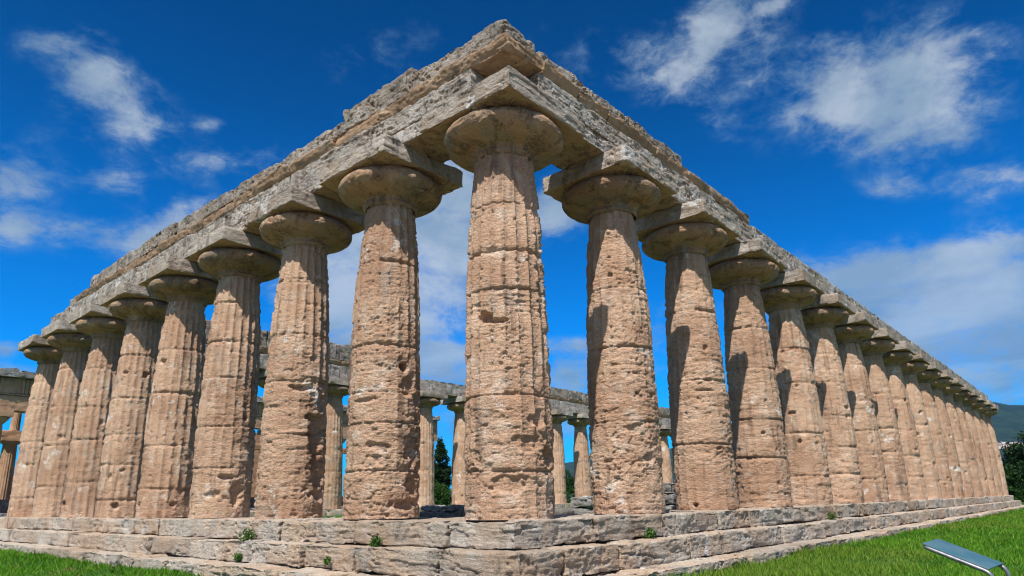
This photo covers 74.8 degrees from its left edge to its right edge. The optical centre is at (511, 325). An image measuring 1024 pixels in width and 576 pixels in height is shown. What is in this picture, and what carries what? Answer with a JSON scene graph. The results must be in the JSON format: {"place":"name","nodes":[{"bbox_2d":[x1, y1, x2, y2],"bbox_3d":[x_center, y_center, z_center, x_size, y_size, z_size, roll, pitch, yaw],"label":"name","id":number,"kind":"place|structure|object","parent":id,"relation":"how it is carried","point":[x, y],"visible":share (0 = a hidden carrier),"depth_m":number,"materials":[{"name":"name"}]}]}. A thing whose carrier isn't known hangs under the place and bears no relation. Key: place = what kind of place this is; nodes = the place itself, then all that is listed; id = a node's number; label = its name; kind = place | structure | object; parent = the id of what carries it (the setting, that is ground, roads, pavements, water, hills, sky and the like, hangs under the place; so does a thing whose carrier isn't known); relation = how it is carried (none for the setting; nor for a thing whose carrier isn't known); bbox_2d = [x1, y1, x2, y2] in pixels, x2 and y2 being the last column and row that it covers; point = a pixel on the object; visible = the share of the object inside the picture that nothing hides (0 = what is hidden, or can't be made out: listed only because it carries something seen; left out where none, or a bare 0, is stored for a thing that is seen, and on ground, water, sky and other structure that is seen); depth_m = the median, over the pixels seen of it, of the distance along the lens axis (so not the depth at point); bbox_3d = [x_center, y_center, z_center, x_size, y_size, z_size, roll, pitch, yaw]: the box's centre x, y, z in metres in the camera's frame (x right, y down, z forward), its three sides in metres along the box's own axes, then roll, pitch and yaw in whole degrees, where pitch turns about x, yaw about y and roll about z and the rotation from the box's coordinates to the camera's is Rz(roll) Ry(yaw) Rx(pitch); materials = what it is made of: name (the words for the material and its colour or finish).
{"place":"outdoors","nodes":[
{"label":"outdoors","id":0,"kind":"place"},
{"bbox_2d":[440,396,467,504],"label":"stone column","id":1,"kind":"structure","parent":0,"point":[456,405],"depth_m":40.13,"materials":[{"name":"stone"}]},
{"bbox_2d":[0,0,1023,495],"label":"sky","id":2,"kind":"structure","parent":0,"point":[879,144],"materials":[{"name":"blue"}]},
{"bbox_2d":[0,500,1023,575],"bbox_3d":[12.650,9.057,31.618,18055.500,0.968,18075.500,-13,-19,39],"label":"ground","id":3,"kind":"structure","parent":0,"point":[341,516],"depth_m":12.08,"materials":[{"name":"green plant"}]},
{"bbox_2d":[0,368,439,516],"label":"distant temple","id":4,"kind":"structure","parent":3,"relation":"on","point":[16,384],"depth_m":63.41,"materials":[{"name":"brown stone"}]},
{"bbox_2d":[419,504,465,517],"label":"stone wall","id":5,"kind":"structure","parent":3,"relation":"on","point":[442,511],"depth_m":17.06,"materials":[{"name":"grey stone"}]},
{"bbox_2d":[434,436,451,505],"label":"cypress tree","id":6,"kind":"object","parent":3,"relation":"on","point":[443,472],"visible":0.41,"depth_m":85.27,"materials":[{"name":"green plant"}]},
{"bbox_2d":[434,479,451,504],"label":"leafy bush","id":7,"kind":"object","parent":3,"relation":"on","point":[440,498],"visible":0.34,"depth_m":76.68,"materials":[{"name":"green plant"}]},
{"bbox_2d":[0,495,1023,575],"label":"stepped base","id":8,"kind":"object","parent":3,"relation":"on","point":[620,545],"visible":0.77,"depth_m":11.24,"materials":[{"name":"stone"}]},
{"bbox_2d":[7,334,62,516],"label":"stone column","id":9,"kind":"structure","parent":8,"relation":"on","point":[44,354],"depth_m":24.25,"materials":[{"name":"stone"}]},
{"bbox_2d":[31,319,91,516],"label":"stone column","id":10,"kind":"structure","parent":8,"relation":"on","point":[70,341],"depth_m":22.44,"materials":[{"name":"stone"}]},
{"bbox_2d":[59,302,126,517],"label":"stone column","id":11,"kind":"structure","parent":8,"relation":"on","point":[104,328],"depth_m":20.63,"materials":[{"name":"stone"}]},
{"bbox_2d":[94,281,167,517],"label":"stone column","id":12,"kind":"structure","parent":8,"relation":"on","point":[140,310],"depth_m":18.82,"materials":[{"name":"stone"}]},
{"bbox_2d":[135,256,217,517],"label":"stone column","id":13,"kind":"structure","parent":8,"relation":"on","point":[185,290],"depth_m":17.01,"materials":[{"name":"stone"}]},
{"bbox_2d":[184,226,282,517],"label":"stone column","id":14,"kind":"structure","parent":8,"relation":"on","point":[241,265],"depth_m":15.21,"materials":[{"name":"stone"}]},
{"bbox_2d":[232,552,242,561],"bbox_3d":[-4.774,4.057,11.719,0.255,0.180,0.222,-13,-19,39],"label":"weed tuft","id":15,"kind":"object","parent":8,"relation":"on","point":[237,557],"visible":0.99,"depth_m":11.67,"materials":[{"name":"green plant"}]},
{"bbox_2d":[238,527,255,543],"bbox_3d":[-4.720,3.764,11.937,0.312,0.314,0.319,-13,-19,39],"label":"weed tuft","id":16,"kind":"object","parent":8,"relation":"on","point":[247,536],"visible":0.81,"depth_m":11.92,"materials":[{"name":"green plant"}]},
{"bbox_2d":[254,369,266,510],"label":"stone column","id":17,"kind":"structure","parent":8,"relation":"on","point":[262,376],"depth_m":31.51,"materials":[{"name":"stone"}]},
{"bbox_2d":[244,185,365,518],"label":"stone column","id":18,"kind":"structure","parent":8,"relation":"on","point":[306,233],"depth_m":13.40,"materials":[{"name":"stone"}]},
{"bbox_2d":[323,556,331,565],"bbox_3d":[-2.747,3.490,9.948,0.138,0.145,0.122,0,-15,-6],"label":"weed tuft","id":19,"kind":"object","parent":8,"relation":"on","point":[327,561],"visible":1,"depth_m":9.93,"materials":[{"name":"green plant"}]},
{"bbox_2d":[323,376,348,509],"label":"stone column","id":20,"kind":"structure","parent":8,"relation":"on","point":[337,390],"depth_m":33.38,"materials":[{"name":"stone"}]},
{"bbox_2d":[369,535,382,546],"bbox_3d":[-2.000,3.166,9.832,0.203,0.186,0.193,-13,-19,39],"label":"weed tuft","id":21,"kind":"object","parent":8,"relation":"on","point":[376,541],"visible":0.99,"depth_m":9.80,"materials":[{"name":"green plant"}]},
{"bbox_2d":[319,134,462,518],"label":"stone column","id":22,"kind":"structure","parent":8,"relation":"on","point":[390,188],"depth_m":11.56,"materials":[{"name":"stone"}]},
{"bbox_2d":[417,390,447,506],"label":"stone column","id":23,"kind":"structure","parent":8,"relation":"on","point":[429,400],"depth_m":37.92,"materials":[{"name":"stone"}]},
{"bbox_2d":[420,65,584,519],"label":"stone column","id":24,"kind":"structure","parent":8,"relation":"on","point":[503,135],"depth_m":9.74,"materials":[{"name":"stone"}]},
{"bbox_2d":[51,19,542,322],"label":"temple entablature","id":25,"kind":"structure","parent":24,"relation":"on","point":[399,106],"depth_m":13.08,"materials":[{"name":"grey stone"}]},
{"bbox_2d":[528,51,987,399],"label":"temple entablature","id":26,"kind":"structure","parent":24,"relation":"on","point":[608,126],"depth_m":13.41,"materials":[{"name":"grey stone"}]},
{"bbox_2d":[551,409,572,503],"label":"stone column","id":27,"kind":"structure","parent":8,"relation":"on","point":[559,417],"depth_m":46.91,"materials":[{"name":"stone"}]},
{"bbox_2d":[567,413,591,496],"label":"stone column","id":28,"kind":"structure","parent":8,"relation":"on","point":[581,460],"depth_m":49.24,"materials":[{"name":"stone"}]},
{"bbox_2d":[543,143,677,513],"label":"stone column","id":29,"kind":"structure","parent":8,"relation":"on","point":[611,196],"depth_m":12.03,"materials":[{"name":"stone"}]},
{"bbox_2d":[643,527,656,538],"bbox_3d":[2.138,3.228,10.355,0.209,0.230,0.216,-13,-19,39],"label":"weed tuft","id":30,"kind":"object","parent":8,"relation":"on","point":[650,534],"visible":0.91,"depth_m":10.34,"materials":[{"name":"green plant"}]},
{"bbox_2d":[660,425,672,494],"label":"stone column","id":31,"kind":"structure","parent":8,"relation":"on","point":[665,431],"depth_m":58.37,"materials":[{"name":"stone"}]},
{"bbox_2d":[70,297,670,425],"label":"temple entablature","id":32,"kind":"structure","parent":31,"relation":"on","point":[575,402],"depth_m":39.23,"materials":[{"name":"grey stone"}]},
{"bbox_2d":[635,198,740,509],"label":"stone column","id":33,"kind":"structure","parent":8,"relation":"on","point":[683,241],"depth_m":14.27,"materials":[{"name":"stone"}]},
{"bbox_2d":[707,238,792,506],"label":"stone column","id":34,"kind":"structure","parent":8,"relation":"on","point":[741,273],"depth_m":16.50,"materials":[{"name":"stone"}]},
{"bbox_2d":[760,268,832,504],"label":"stone column","id":35,"kind":"structure","parent":8,"relation":"on","point":[788,297],"depth_m":18.76,"materials":[{"name":"stone"}]},
{"bbox_2d":[826,511,836,519],"bbox_3d":[8.104,4.837,16.952,0.261,0.259,0.258,-13,-19,39],"label":"weed tuft","id":36,"kind":"object","parent":8,"relation":"on","point":[832,516],"visible":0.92,"depth_m":16.94,"materials":[{"name":"green plant"}]},
{"bbox_2d":[801,293,864,502],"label":"stone column","id":37,"kind":"structure","parent":8,"relation":"on","point":[823,316],"depth_m":21.01,"materials":[{"name":"stone"}]},
{"bbox_2d":[833,312,888,501],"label":"stone column","id":38,"kind":"structure","parent":8,"relation":"on","point":[851,332],"depth_m":23.26,"materials":[{"name":"stone"}]},
{"bbox_2d":[860,327,910,500],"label":"stone column","id":39,"kind":"structure","parent":8,"relation":"on","point":[877,344],"depth_m":25.52,"materials":[{"name":"stone"}]},
{"bbox_2d":[882,340,927,499],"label":"stone column","id":40,"kind":"structure","parent":8,"relation":"on","point":[898,355],"depth_m":27.77,"materials":[{"name":"stone"}]},
{"bbox_2d":[901,352,942,498],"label":"stone column","id":41,"kind":"structure","parent":8,"relation":"on","point":[919,362],"depth_m":30.06,"materials":[{"name":"stone"}]},
{"bbox_2d":[917,361,954,497],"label":"stone column","id":42,"kind":"structure","parent":8,"relation":"on","point":[930,373],"depth_m":32.33,"materials":[{"name":"stone"}]},
{"bbox_2d":[930,370,965,497],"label":"stone column","id":43,"kind":"structure","parent":8,"relation":"on","point":[938,385],"depth_m":34.56,"materials":[{"name":"stone"}]},
{"bbox_2d":[942,378,974,496],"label":"stone column","id":44,"kind":"structure","parent":8,"relation":"on","point":[956,385],"depth_m":36.85,"materials":[{"name":"stone"}]},
{"bbox_2d":[953,384,983,496],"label":"stone column","id":45,"kind":"structure","parent":8,"relation":"on","point":[964,393],"depth_m":39.09,"materials":[{"name":"stone"}]},
{"bbox_2d":[962,390,990,495],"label":"stone column","id":46,"kind":"structure","parent":8,"relation":"on","point":[970,400],"depth_m":41.37,"materials":[{"name":"stone"}]},
{"bbox_2d":[970,395,997,495],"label":"stone column","id":47,"kind":"structure","parent":8,"relation":"on","point":[980,403],"depth_m":43.62,"materials":[{"name":"stone"}]},
{"bbox_2d":[978,400,1003,495],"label":"stone column","id":48,"kind":"structure","parent":8,"relation":"on","point":[988,406],"depth_m":45.89,"materials":[{"name":"stone"}]},
{"bbox_2d":[985,404,1008,494],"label":"stone column","id":49,"kind":"structure","parent":8,"relation":"on","point":[992,412],"depth_m":48.16,"materials":[{"name":"stone"}]},
{"bbox_2d":[554,508,573,514],"bbox_3d":[1.171,4.351,15.258,0.396,0.370,0.494,-13,-19,39],"label":"loose stone","id":50,"kind":"object","parent":3,"relation":"on","point":[560,511],"visible":0.41,"depth_m":15.13,"materials":[{"name":"grey stone"}]},
{"bbox_2d":[565,469,591,502],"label":"leafy bush","id":51,"kind":"object","parent":3,"relation":"on","point":[570,486],"visible":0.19,"depth_m":91.24,"materials":[{"name":"green plant"}]},
{"bbox_2d":[570,496,593,513],"bbox_3d":[2.167,5.235,19.237,1.100,0.672,0.810,-13,-19,39],"label":"stone stack","id":52,"kind":"object","parent":3,"relation":"on","point":[582,505],"visible":0.45,"depth_m":18.96,"materials":[{"name":"grey stone"}]},
{"bbox_2d":[664,483,676,509],"bbox_3d":[4.306,4.938,18.875,0.996,0.999,0.844,-13,-19,39],"label":"stone stack","id":53,"kind":"object","parent":3,"relation":"on","point":[670,498],"visible":0.31,"depth_m":18.51,"materials":[{"name":"grey stone"}]},
{"bbox_2d":[922,539,1010,575],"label":"information panel","id":54,"kind":"object","parent":3,"relation":"on","point":[969,558],"visible":1,"depth_m":6.27,"materials":[{"name":"grey metal"}]},
{"bbox_2d":[1000,431,1023,496],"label":"pine tree","id":55,"kind":"object","parent":3,"relation":"on","point":[1014,452],"visible":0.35,"depth_m":81.17,"materials":[{"name":"green plant"}]},
{"bbox_2d":[1003,464,1023,501],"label":"broadleaf tree","id":56,"kind":"object","parent":3,"relation":"on","point":[1014,480],"visible":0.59,"depth_m":74.73,"materials":[{"name":"green plant"}]},
{"bbox_2d":[1014,457,1023,488],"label":"broadleaf tree","id":57,"kind":"object","parent":3,"relation":"on","point":[1021,470],"visible":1,"depth_m":65.20,"materials":[{"name":"green plant"}]},
{"bbox_2d":[450,402,1023,496],"bbox_3d":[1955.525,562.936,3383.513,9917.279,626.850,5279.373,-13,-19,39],"label":"hills","id":58,"kind":"structure","parent":0,"point":[1007,422],"depth_m":3324.92,"materials":[{"name":"green plant"}]},
{"bbox_2d":[997,441,1022,448],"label":"village houses","id":59,"kind":"structure","parent":58,"relation":"on","point":[1001,444],"depth_m":2870.44,"materials":[{"name":"white"}]}
]}

